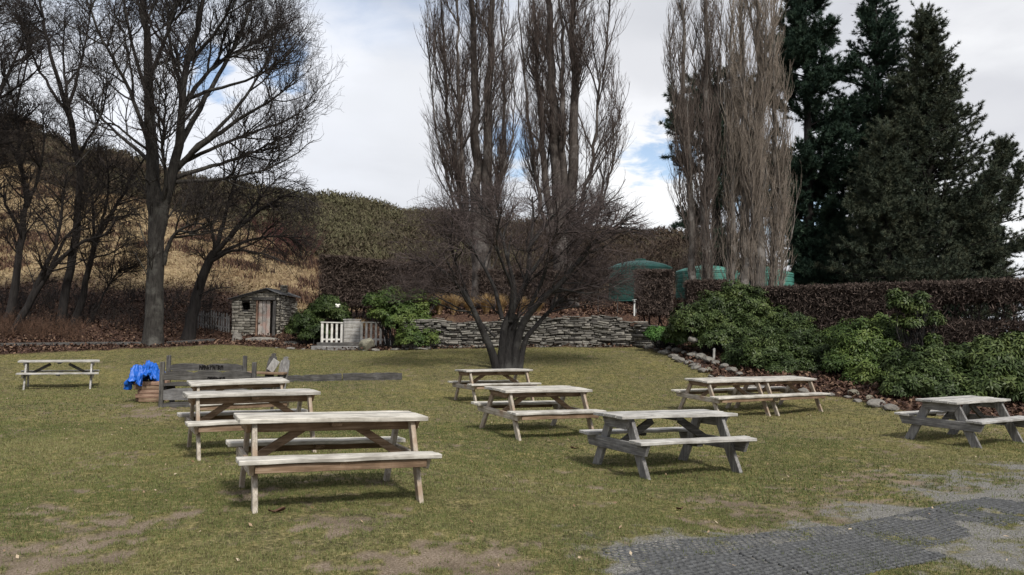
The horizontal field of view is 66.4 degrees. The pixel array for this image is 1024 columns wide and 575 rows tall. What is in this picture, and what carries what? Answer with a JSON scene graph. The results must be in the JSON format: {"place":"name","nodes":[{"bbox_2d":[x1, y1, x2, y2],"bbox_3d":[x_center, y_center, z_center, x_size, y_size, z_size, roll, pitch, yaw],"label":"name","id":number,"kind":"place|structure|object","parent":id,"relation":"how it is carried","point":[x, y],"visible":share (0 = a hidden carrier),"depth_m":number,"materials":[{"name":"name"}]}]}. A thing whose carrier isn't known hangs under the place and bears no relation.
{"place":"outdoors","nodes":[
{"label":"outdoors","id":0,"kind":"place"},
{"bbox_2d":[0,120,1023,574],"bbox_3d":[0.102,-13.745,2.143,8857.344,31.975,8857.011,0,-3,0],"label":"ground","id":1,"kind":"structure","parent":0,"point":[984,548],"depth_m":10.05,"materials":[{"name":"plant"}]},
{"bbox_2d":[0,0,73,223],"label":"bare tree","id":2,"kind":"object","parent":1,"relation":"on","point":[9,89],"visible":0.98,"depth_m":31.08,"materials":[{"name":"brown plant"}]},
{"bbox_2d":[0,0,82,324],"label":"bare tree","id":3,"kind":"object","parent":1,"relation":"on","point":[13,296],"visible":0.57,"depth_m":33.05,"materials":[{"name":"brown plant"}]},
{"bbox_2d":[0,342,84,345],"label":"timber edging","id":4,"kind":"object","parent":1,"relation":"on","point":[60,343],"visible":0.62,"depth_m":29.68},
{"bbox_2d":[0,307,104,341],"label":"bramble","id":5,"kind":"object","parent":1,"relation":"on","point":[5,328],"visible":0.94,"depth_m":31.48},
{"bbox_2d":[15,360,99,389],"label":"picnic table","id":6,"kind":"object","parent":1,"relation":"on","point":[91,372],"visible":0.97,"depth_m":21.50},
{"bbox_2d":[0,0,136,328],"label":"bare tree","id":7,"kind":"object","parent":1,"relation":"on","point":[64,295],"visible":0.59,"depth_m":33.74,"materials":[{"name":"brown plant"}]},
{"bbox_2d":[4,143,136,333],"bbox_3d":[-18.512,-1.797,32.530,4.281,8.119,4.875,-3,-5,44],"label":"bare tree","id":8,"kind":"object","parent":1,"relation":"on","point":[46,271],"visible":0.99,"depth_m":32.47,"materials":[{"name":"brown plant"}]},
{"bbox_2d":[56,124,163,327],"bbox_3d":[-17.744,-2.421,34.277,5.088,9.591,4.414,0,-3,0],"label":"bare tree","id":9,"kind":"object","parent":1,"relation":"on","point":[83,292],"visible":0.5,"depth_m":33.98,"materials":[{"name":"brown plant"}]},
{"bbox_2d":[0,273,226,336],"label":"undergrowth","id":10,"kind":"object","parent":1,"relation":"on","point":[51,297],"visible":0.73,"depth_m":35.97,"materials":[{"name":"plant"}]},
{"bbox_2d":[79,218,147,322],"bbox_3d":[-17.505,-0.543,34.702,3.327,5.678,3.178,0,-3,0],"label":"bare tree","id":11,"kind":"object","parent":1,"relation":"on","point":[134,265],"visible":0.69,"depth_m":34.52,"materials":[{"name":"brown plant"}]},
{"bbox_2d":[86,342,140,344],"bbox_3d":[-15.366,2.182,30.542,2.211,0.130,0.060,2,-4,-20],"label":"timber edging","id":12,"kind":"object","parent":1,"relation":"on","point":[114,343],"visible":0.48,"depth_m":30.47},
{"bbox_2d":[138,398,158,401],"bbox_3d":[-7.849,2.442,17.000,0.465,0.085,0.140,1,-3,-2],"label":"timber offcut","id":13,"kind":"object","parent":1,"relation":"on","point":[148,399],"visible":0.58,"depth_m":16.93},
{"bbox_2d":[135,394,158,397],"bbox_3d":[-7.900,2.352,17.005,0.512,0.085,0.140,1,-3,-6],"label":"timber offcut","id":14,"kind":"object","parent":13,"relation":"on","point":[146,395],"visible":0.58,"depth_m":16.93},
{"bbox_2d":[137,390,158,393],"bbox_3d":[-7.854,2.262,17.011,0.501,0.085,0.140,1,-3,-5],"label":"timber offcut","id":15,"kind":"object","parent":14,"relation":"on","point":[148,392],"visible":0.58,"depth_m":16.94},
{"bbox_2d":[134,385,158,389],"bbox_3d":[-7.910,2.172,17.016,0.552,0.085,0.140,1,-4,-7],"label":"timber offcut","id":16,"kind":"object","parent":15,"relation":"on","point":[147,387],"visible":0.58,"depth_m":16.95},
{"bbox_2d":[133,381,158,384],"bbox_3d":[-7.894,2.082,17.022,0.609,0.085,0.140,1,-3,-3],"label":"timber offcut","id":17,"kind":"object","parent":16,"relation":"on","point":[149,382],"visible":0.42,"depth_m":16.95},
{"bbox_2d":[0,183,338,304],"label":"bracken","id":18,"kind":"object","parent":1,"relation":"on","point":[246,263],"visible":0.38,"depth_m":50.18,"materials":[{"name":"brown plant"}]},
{"bbox_2d":[166,339,214,343],"bbox_3d":[-13.135,2.209,32.069,0.060,0.236,2.142,-2,-4,37],"label":"timber edging","id":19,"kind":"object","parent":1,"relation":"on","point":[190,341],"visible":0.66,"depth_m":32.04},
{"bbox_2d":[39,0,343,346],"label":"bare tree","id":20,"kind":"object","parent":1,"relation":"on","point":[158,202],"visible":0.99,"depth_m":30.71,"materials":[{"name":"grey plant"}]},
{"bbox_2d":[166,355,246,381],"bbox_3d":[-7.111,2.096,18.013,1.826,1.045,0.565,1,-3,-3],"label":"old bench","id":21,"kind":"object","parent":1,"relation":"on","point":[202,367],"visible":0.56,"depth_m":18.22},
{"bbox_2d":[158,362,256,406],"bbox_3d":[-6.366,2.085,16.586,1.971,1.026,0.576,1,-3,-3],"label":"old bench","id":22,"kind":"object","parent":1,"relation":"on","point":[170,392],"visible":0.62,"depth_m":16.29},
{"bbox_2d":[197,311,230,332],"bbox_3d":[-13.121,1.521,34.423,1.602,1.103,0.075,0,-4,11],"label":"picket fence","id":23,"kind":"object","parent":1,"relation":"on","point":[222,317],"visible":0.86,"depth_m":34.39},
{"bbox_2d":[182,377,289,411],"bbox_3d":[-5.074,2.110,14.485,1.771,0.786,1.432,1,-1,-28],"label":"picnic table","id":24,"kind":"object","parent":1,"relation":"on","point":[245,383],"visible":0.58,"depth_m":14.23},
{"bbox_2d":[232,332,242,340],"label":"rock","id":25,"kind":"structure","parent":1,"relation":"on","point":[237,335],"depth_m":33.20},
{"bbox_2d":[177,389,320,460],"bbox_3d":[-3.578,1.839,10.734,1.771,0.833,1.432,2,-4,-28],"label":"picnic table","id":26,"kind":"object","parent":1,"relation":"on","point":[217,419],"visible":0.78,"depth_m":10.55,"materials":[{"name":"wood"}]},
{"bbox_2d":[171,144,330,339],"bbox_3d":[-11.098,-1.870,33.102,6.870,8.490,5.878,0,-3,0],"label":"bare tree","id":27,"kind":"object","parent":1,"relation":"on","point":[216,253],"visible":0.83,"depth_m":32.99,"materials":[{"name":"brown plant"}]},
{"bbox_2d":[245,337,278,341],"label":"stone slab","id":28,"kind":"structure","parent":1,"relation":"on","point":[260,338],"depth_m":33.05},
{"bbox_2d":[228,285,300,335],"bbox_3d":[-11.162,1.287,35.452,2.312,2.754,3.260,0,-3,0],"label":"stone hut","id":29,"kind":"object","parent":1,"relation":"on","point":[247,308],"visible":0.77,"depth_m":34.00,"materials":[{"name":"grey stone"}]},
{"bbox_2d":[258,300,270,334],"bbox_3d":[-10.768,1.471,33.989,0.502,1.815,0.070,1,-3,-2],"label":"door","id":30,"kind":"structure","parent":29,"relation":"in","point":[263,318],"depth_m":33.99,"materials":[{"name":"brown wood"}]},
{"bbox_2d":[247,353,289,389],"bbox_3d":[-5.983,2.082,19.031,1.043,0.968,0.440,0,-3,0],"label":"slab chair","id":31,"kind":"object","parent":1,"relation":"on","point":[273,363],"visible":0.55,"depth_m":19.12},
{"bbox_2d":[268,507,284,511],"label":"curled leaf","id":32,"kind":"object","parent":1,"relation":"on","point":[280,509],"visible":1,"depth_m":6.55,"materials":[{"name":"brown plant"}]},
{"bbox_2d":[237,206,331,258],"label":"shrub thicket","id":33,"kind":"object","parent":1,"relation":"on","point":[270,230],"visible":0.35,"depth_m":57.08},
{"bbox_2d":[0,165,608,310],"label":"dry hill grass","id":34,"kind":"structure","parent":1,"relation":"on","point":[188,274],"depth_m":47.83,"materials":[{"name":"plant"}]},
{"bbox_2d":[283,309,330,345],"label":"rhododendron","id":35,"kind":"object","parent":1,"relation":"on","point":[304,324],"visible":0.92,"depth_m":32.00,"materials":[{"name":"green plant"}]},
{"bbox_2d":[274,373,341,381],"bbox_3d":[-5.451,2.453,20.787,1.811,0.285,0.243,0,-3,-19],"label":"sleeper","id":36,"kind":"object","parent":1,"relation":"on","point":[326,377],"visible":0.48,"depth_m":20.77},
{"bbox_2d":[304,293,352,341],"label":"rhododendron","id":37,"kind":"object","parent":1,"relation":"on","point":[324,307],"visible":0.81,"depth_m":32.79,"materials":[{"name":"green plant"}]},
{"bbox_2d":[321,322,342,341],"bbox_3d":[-7.261,1.870,31.543,0.900,0.985,0.094,0,-3,0],"label":"white picket fence","id":38,"kind":"object","parent":1,"relation":"on","point":[336,339],"visible":0.66,"depth_m":31.53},
{"bbox_2d":[225,410,441,513],"bbox_3d":[-1.739,1.600,7.449,1.771,0.786,1.432,3,-5,-24],"label":"picnic table","id":39,"kind":"object","parent":1,"relation":"on","point":[294,425],"visible":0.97,"depth_m":7.21,"materials":[{"name":"wood"}]},
{"bbox_2d":[311,346,359,349],"bbox_3d":[-6.760,2.454,30.504,2.026,0.342,0.550,0,-3,0],"label":"step","id":40,"kind":"object","parent":1,"relation":"on","point":[328,347],"visible":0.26,"depth_m":30.24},
{"bbox_2d":[317,342,358,345],"bbox_3d":[-6.811,2.330,31.113,1.784,0.290,0.550,0,-3,0],"label":"step","id":41,"kind":"object","parent":1,"relation":"on","point":[337,344],"visible":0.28,"depth_m":30.84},
{"bbox_2d":[343,319,360,341],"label":"plank gate","id":42,"kind":"structure","parent":1,"relation":"on","point":[352,334],"depth_m":31.84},
{"bbox_2d":[358,338,374,350],"bbox_3d":[-5.617,2.248,30.203,0.648,0.604,0.665,-2,-4,37],"label":"boulder","id":43,"kind":"object","parent":1,"relation":"on","point":[367,344],"visible":0.82,"depth_m":29.96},
{"bbox_2d":[343,372,401,380],"bbox_3d":[-3.795,2.459,21.289,1.579,0.284,0.243,1,-3,-15],"label":"sleeper","id":44,"kind":"object","parent":1,"relation":"on","point":[373,376],"visible":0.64,"depth_m":21.18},
{"bbox_2d":[360,322,390,345],"bbox_3d":[-5.485,1.872,31.544,1.276,0.985,0.094,0,-3,0],"label":"white picket fence","id":45,"kind":"object","parent":1,"relation":"on","point":[366,330],"visible":0.44,"depth_m":31.53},
{"bbox_2d":[0,112,769,287],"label":"hill scrub","id":46,"kind":"object","parent":1,"relation":"on","point":[347,238],"visible":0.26,"depth_m":71.83,"materials":[{"name":"green plant"}]},
{"bbox_2d":[313,253,476,324],"bbox_3d":[-5.304,0.169,35.556,7.441,3.406,1.580,0,-3,0],"label":"clipped hedge","id":47,"kind":"object","parent":1,"relation":"on","point":[348,271],"visible":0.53,"depth_m":35.07,"materials":[{"name":"plant"}]},
{"bbox_2d":[361,284,442,349],"bbox_3d":[-4.156,1.170,30.649,3.367,2.616,2.098,-1,-4,25],"label":"rhododendron","id":48,"kind":"object","parent":1,"relation":"on","point":[387,313],"visible":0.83,"depth_m":30.30,"materials":[{"name":"green plant"}]},
{"bbox_2d":[432,294,450,313],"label":"tussock","id":49,"kind":"object","parent":1,"relation":"on","point":[438,309],"visible":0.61,"depth_m":31.08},
{"bbox_2d":[446,293,463,314],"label":"tussock","id":50,"kind":"object","parent":1,"relation":"on","point":[453,302],"visible":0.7,"depth_m":31.16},
{"bbox_2d":[459,297,477,313],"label":"tussock","id":51,"kind":"object","parent":1,"relation":"on","point":[466,306],"visible":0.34,"depth_m":31.32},
{"bbox_2d":[413,0,529,308],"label":"poplar","id":52,"kind":"object","parent":1,"relation":"on","point":[458,157],"visible":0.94,"depth_m":38.25,"materials":[{"name":"brown plant"}]},
{"bbox_2d":[476,293,494,313],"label":"tussock","id":53,"kind":"object","parent":1,"relation":"on","point":[485,309],"visible":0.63,"depth_m":31.09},
{"bbox_2d":[448,368,540,400],"bbox_3d":[-0.427,2.303,18.416,1.771,0.763,1.432,2,-4,-26],"label":"picnic table","id":54,"kind":"object","parent":1,"relation":"on","point":[474,384],"visible":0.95,"depth_m":18.24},
{"bbox_2d":[490,294,509,311],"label":"tussock","id":55,"kind":"object","parent":1,"relation":"on","point":[503,302],"visible":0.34,"depth_m":31.30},
{"bbox_2d":[0,268,1023,416],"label":"leaf litter","id":56,"kind":"object","parent":1,"relation":"on","point":[611,310],"visible":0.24,"depth_m":31.18,"materials":[{"name":"brown plant"}]},
{"bbox_2d":[2,364,1021,574],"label":"scattered leaves","id":57,"kind":"object","parent":1,"relation":"on","point":[250,524],"visible":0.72,"depth_m":7.88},
{"bbox_2d":[402,315,639,349],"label":"stone retaining wall","id":58,"kind":"structure","parent":1,"relation":"on","point":[596,331],"depth_m":30.01,"materials":[{"name":"stone"}]},
{"bbox_2d":[517,295,528,313],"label":"tussock","id":59,"kind":"object","parent":1,"relation":"on","point":[524,301],"visible":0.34,"depth_m":31.40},
{"bbox_2d":[374,158,676,368],"bbox_3d":[0.310,-0.698,23.616,9.128,6.576,6.418,0,-3,0],"label":"garden tree","id":60,"kind":"object","parent":1,"relation":"on","point":[511,352],"visible":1,"depth_m":23.48,"materials":[{"name":"brown plant"}]},
{"bbox_2d":[476,267,599,308],"bbox_3d":[1.221,0.169,36.202,6.070,2.132,1.485,1,-4,-7],"label":"clipped hedge","id":61,"kind":"object","parent":1,"relation":"on","point":[484,284],"visible":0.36,"depth_m":35.71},
{"bbox_2d":[471,385,606,440],"bbox_3d":[0.430,2.060,13.042,1.771,0.786,1.432,4,-2,-31],"label":"picnic table","id":62,"kind":"object","parent":1,"relation":"on","point":[563,410],"visible":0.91,"depth_m":12.83,"materials":[{"name":"wood"}]},
{"bbox_2d":[389,234,700,302],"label":"thicket","id":63,"kind":"object","parent":1,"relation":"on","point":[497,265],"visible":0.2,"depth_m":48.68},
{"bbox_2d":[507,0,634,306],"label":"poplar","id":64,"kind":"object","parent":1,"relation":"on","point":[553,124],"visible":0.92,"depth_m":38.62,"materials":[{"name":"brown plant"}]},
{"bbox_2d":[633,299,636,315],"bbox_3d":[4.801,0.839,30.648,0.191,0.766,0.259,0,-3,0],"label":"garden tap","id":65,"kind":"object","parent":1,"relation":"on","point":[634,311],"visible":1,"depth_m":30.69,"materials":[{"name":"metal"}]},
{"bbox_2d":[609,259,672,301],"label":"water tank","id":66,"kind":"object","parent":1,"relation":"on","point":[655,265],"visible":0.23,"depth_m":40.80,"materials":[{"name":"green plastic"}]},
{"bbox_2d":[623,267,677,326],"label":"clipped hedge","id":67,"kind":"object","parent":1,"relation":"on","point":[657,296],"visible":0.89,"depth_m":32.59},
{"bbox_2d":[633,321,674,347],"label":"stone wall end","id":68,"kind":"structure","parent":1,"relation":"on","point":[641,341],"depth_m":29.64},
{"bbox_2d":[642,325,687,351],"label":"leafy plant","id":69,"kind":"object","parent":1,"relation":"on","point":[653,333],"visible":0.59,"depth_m":28.12,"materials":[{"name":"green plant"}]},
{"bbox_2d":[661,349,670,354],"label":"edging stone","id":70,"kind":"object","parent":1,"relation":"on","point":[665,352],"visible":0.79,"depth_m":27.29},
{"bbox_2d":[579,409,756,479],"bbox_3d":[2.076,2.077,10.566,1.864,0.784,1.520,3,-5,-25],"label":"picnic table","id":71,"kind":"object","parent":1,"relation":"on","point":[691,434],"visible":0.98,"depth_m":10.39,"materials":[{"name":"wood"}]},
{"bbox_2d":[671,347,681,352],"bbox_3d":[5.790,2.201,27.472,0.363,0.211,0.294,1,-4,-15],"label":"edging stone","id":72,"kind":"object","parent":1,"relation":"on","point":[676,349],"visible":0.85,"depth_m":27.36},
{"bbox_2d":[674,357,684,362],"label":"edging stone","id":73,"kind":"object","parent":1,"relation":"on","point":[679,360],"visible":0.86,"depth_m":25.71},
{"bbox_2d":[688,336,697,342],"bbox_3d":[6.115,1.761,26.439,0.396,0.249,0.298,4,-5,-43],"label":"boulder","id":74,"kind":"object","parent":1,"relation":"on","point":[691,339],"visible":1,"depth_m":26.33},
{"bbox_2d":[660,0,725,305],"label":"poplar","id":75,"kind":"object","parent":1,"relation":"on","point":[708,176],"visible":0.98,"depth_m":36.81,"materials":[{"name":"brown plant"}]},
{"bbox_2d":[691,365,700,369],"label":"edging stone","id":76,"kind":"object","parent":1,"relation":"on","point":[694,367],"visible":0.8,"depth_m":24.41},
{"bbox_2d":[695,353,705,359],"bbox_3d":[6.189,2.294,25.836,0.408,0.270,0.350,-3,-5,44],"label":"edging stone","id":77,"kind":"object","parent":1,"relation":"on","point":[698,356],"visible":0.72,"depth_m":25.70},
{"bbox_2d":[675,277,727,331],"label":"clipped hedge","id":78,"kind":"object","parent":1,"relation":"on","point":[693,287],"visible":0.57,"depth_m":33.46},
{"bbox_2d":[602,535,801,574],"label":"rubber mat","id":79,"kind":"object","parent":1,"relation":"on","point":[656,555],"visible":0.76,"depth_m":5.82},
{"bbox_2d":[698,368,707,372],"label":"edging stone","id":80,"kind":"object","parent":1,"relation":"on","point":[702,370],"visible":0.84,"depth_m":23.84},
{"bbox_2d":[675,266,737,299],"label":"water tank","id":81,"kind":"object","parent":1,"relation":"on","point":[680,288],"visible":0.2,"depth_m":42.74,"materials":[{"name":"green plastic"}]},
{"bbox_2d":[702,356,714,362],"bbox_3d":[6.355,2.334,25.280,0.380,0.227,0.295,1,-4,-14],"label":"edging stone","id":82,"kind":"object","parent":1,"relation":"on","point":[706,359],"visible":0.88,"depth_m":25.20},
{"bbox_2d":[621,552,806,574],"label":"rubber mat","id":83,"kind":"object","parent":1,"relation":"on","point":[739,562],"visible":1,"depth_m":5.31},
{"bbox_2d":[658,54,781,266],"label":"pine tree","id":84,"kind":"object","parent":1,"relation":"on","point":[716,201],"visible":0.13,"depth_m":48.89,"materials":[{"name":"green plant"}]},
{"bbox_2d":[719,363,728,368],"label":"edging stone","id":85,"kind":"object","parent":1,"relation":"on","point":[723,365],"visible":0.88,"depth_m":24.07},
{"bbox_2d":[671,377,776,415],"bbox_3d":[4.779,2.446,17.621,1.895,0.786,1.432,3,-1,-32],"label":"picnic table","id":86,"kind":"object","parent":1,"relation":"on","point":[737,393],"visible":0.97,"depth_m":17.42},
{"bbox_2d":[661,278,791,352],"bbox_3d":[7.806,1.062,27.190,5.132,2.818,2.837,1,-4,-10],"label":"rhododendron","id":87,"kind":"object","parent":1,"relation":"on","point":[720,319],"visible":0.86,"depth_m":26.76,"materials":[{"name":"green plant"}]},
{"bbox_2d":[725,367,737,371],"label":"edging stone","id":88,"kind":"object","parent":1,"relation":"on","point":[732,369],"visible":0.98,"depth_m":23.55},
{"bbox_2d":[716,0,801,286],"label":"poplar","id":89,"kind":"object","parent":1,"relation":"on","point":[748,171],"visible":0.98,"depth_m":36.09,"materials":[{"name":"brown plant"}]},
{"bbox_2d":[738,267,793,285],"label":"water tank","id":90,"kind":"object","parent":1,"relation":"on","point":[790,279],"visible":0.16,"depth_m":43.78,"materials":[{"name":"green plastic"}]},
{"bbox_2d":[730,376,830,415],"bbox_3d":[6.348,2.530,18.598,1.895,0.786,1.432,3,-1,-32],"label":"picnic table","id":91,"kind":"object","parent":1,"relation":"on","point":[787,393],"visible":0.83,"depth_m":18.43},
{"bbox_2d":[719,311,844,374],"bbox_3d":[8.522,1.981,24.449,4.004,2.538,3.333,0,-3,0],"label":"rhododendron","id":92,"kind":"object","parent":1,"relation":"on","point":[794,343],"visible":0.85,"depth_m":23.95,"materials":[{"name":"green plant"}]},
{"bbox_2d":[749,0,870,277],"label":"pine tree","id":93,"kind":"object","parent":1,"relation":"on","point":[805,41],"visible":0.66,"depth_m":46.37,"materials":[{"name":"green plant"}]},
{"bbox_2d":[785,214,866,285],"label":"spruce tree","id":94,"kind":"object","parent":1,"relation":"on","point":[818,275],"visible":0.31,"depth_m":45.12,"materials":[{"name":"green plant"}]},
{"bbox_2d":[740,533,946,574],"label":"rubber mat","id":95,"kind":"object","parent":1,"relation":"on","point":[769,553],"visible":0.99,"depth_m":5.77,"materials":[{"name":"rubber"}]},
{"bbox_2d":[753,524,950,547],"bbox_3d":[2.778,2.066,6.406,1.458,0.100,0.804,2,-4,-27],"label":"rubber mat","id":96,"kind":"object","parent":1,"relation":"on","point":[764,535],"visible":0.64,"depth_m":6.49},
{"bbox_2d":[847,389,858,395],"bbox_3d":[8.804,2.727,20.179,0.285,0.206,0.253,0,-4,12],"label":"edging stone","id":97,"kind":"object","parent":1,"relation":"on","point":[853,390],"visible":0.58,"depth_m":20.10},
{"bbox_2d":[819,311,908,385],"bbox_3d":[10.231,1.836,22.328,2.827,2.360,2.570,0,-3,0],"label":"rhododendron","id":98,"kind":"object","parent":1,"relation":"on","point":[862,344],"visible":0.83,"depth_m":22.09,"materials":[{"name":"green plant"}]},
{"bbox_2d":[721,276,1023,347],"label":"clipped hedge","id":99,"kind":"object","parent":1,"relation":"on","point":[828,306],"visible":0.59,"depth_m":25.25,"materials":[{"name":"brown leaves"},{"name":"twigs"}]},
{"bbox_2d":[866,399,885,407],"bbox_3d":[8.701,2.776,18.698,0.433,0.231,0.622,-3,-5,44],"label":"edging stone","id":100,"kind":"object","parent":1,"relation":"on","point":[874,403],"visible":0.83,"depth_m":18.52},
{"bbox_2d":[789,0,982,317],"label":"spruce tree","id":101,"kind":"object","parent":1,"relation":"on","point":[881,32],"visible":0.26,"depth_m":46.91,"materials":[{"name":"green plant"}]},
{"bbox_2d":[809,116,972,312],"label":"spruce tree","id":102,"kind":"object","parent":1,"relation":"on","point":[887,213],"visible":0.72,"depth_m":41.38,"materials":[{"name":"green plant"}]},
{"bbox_2d":[882,404,899,410],"bbox_3d":[8.814,2.794,18.185,0.367,0.190,0.289,0,-4,13],"label":"edging stone","id":103,"kind":"object","parent":1,"relation":"on","point":[890,407],"visible":0.93,"depth_m":18.07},
{"bbox_2d":[884,287,946,351],"bbox_3d":[11.373,1.289,21.980,1.816,2.631,0.948,0,-3,0],"label":"rhododendron","id":104,"kind":"object","parent":1,"relation":"on","point":[916,303],"visible":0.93,"depth_m":21.86,"materials":[{"name":"green plant"}]},
{"bbox_2d":[874,341,973,397],"bbox_3d":[10.626,2.238,19.724,3.180,1.773,2.339,0,-3,0],"label":"rhododendron","id":105,"kind":"object","parent":1,"relation":"on","point":[937,370],"visible":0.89,"depth_m":19.34,"materials":[{"name":"green plant"}]},
{"bbox_2d":[845,509,1007,543],"bbox_3d":[3.747,2.155,7.054,1.458,0.097,0.804,3,-4,-37],"label":"rubber mat","id":106,"kind":"object","parent":1,"relation":"on","point":[930,528],"visible":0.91,"depth_m":7.01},
{"bbox_2d":[831,1,1023,321],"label":"spruce tree","id":107,"kind":"object","parent":1,"relation":"on","point":[915,82],"visible":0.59,"depth_m":43.36,"materials":[{"name":"green plant"}]},
{"bbox_2d":[894,395,1023,447],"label":"picnic table","id":108,"kind":"object","parent":1,"relation":"on","point":[967,423],"visible":0.96,"depth_m":13.77,"materials":[{"name":"wood"}]},
{"bbox_2d":[924,497,1023,522],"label":"rubber mat","id":109,"kind":"object","parent":1,"relation":"on","point":[998,504],"visible":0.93,"depth_m":7.90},
{"bbox_2d":[941,192,1022,333],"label":"spruce tree","id":110,"kind":"object","parent":1,"relation":"on","point":[981,227],"visible":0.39,"depth_m":42.42,"materials":[{"name":"green plant"}]},
{"bbox_2d":[955,330,1023,402],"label":"rhododendron","id":111,"kind":"object","parent":1,"relation":"on","point":[996,369],"visible":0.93,"depth_m":18.85,"materials":[{"name":"green plant"}]},
{"bbox_2d":[0,0,1023,318],"label":"sky","id":112,"kind":"structure","parent":0,"point":[372,147],"materials":[{"name":"white"}]},
{"bbox_3d":[-7.879,2.182,17.186,0.519,0.085,0.140,1,-4,-9],"label":"timber offcut","id":113,"kind":"object","parent":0,"visible":0},
{"bbox_3d":[-7.885,2.092,17.191,0.609,0.085,0.140,1,-4,-8],"label":"timber offcut","id":114,"kind":"object","parent":113,"relation":"on","visible":0},
{"bbox_2d":[123,360,159,389],"bbox_3d":[-8.027,1.917,17.158,0.758,0.642,0.912,0,-3,0],"label":"tarpaulin","id":115,"kind":"object","parent":114,"relation":"on","point":[148,370],"visible":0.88,"depth_m":16.92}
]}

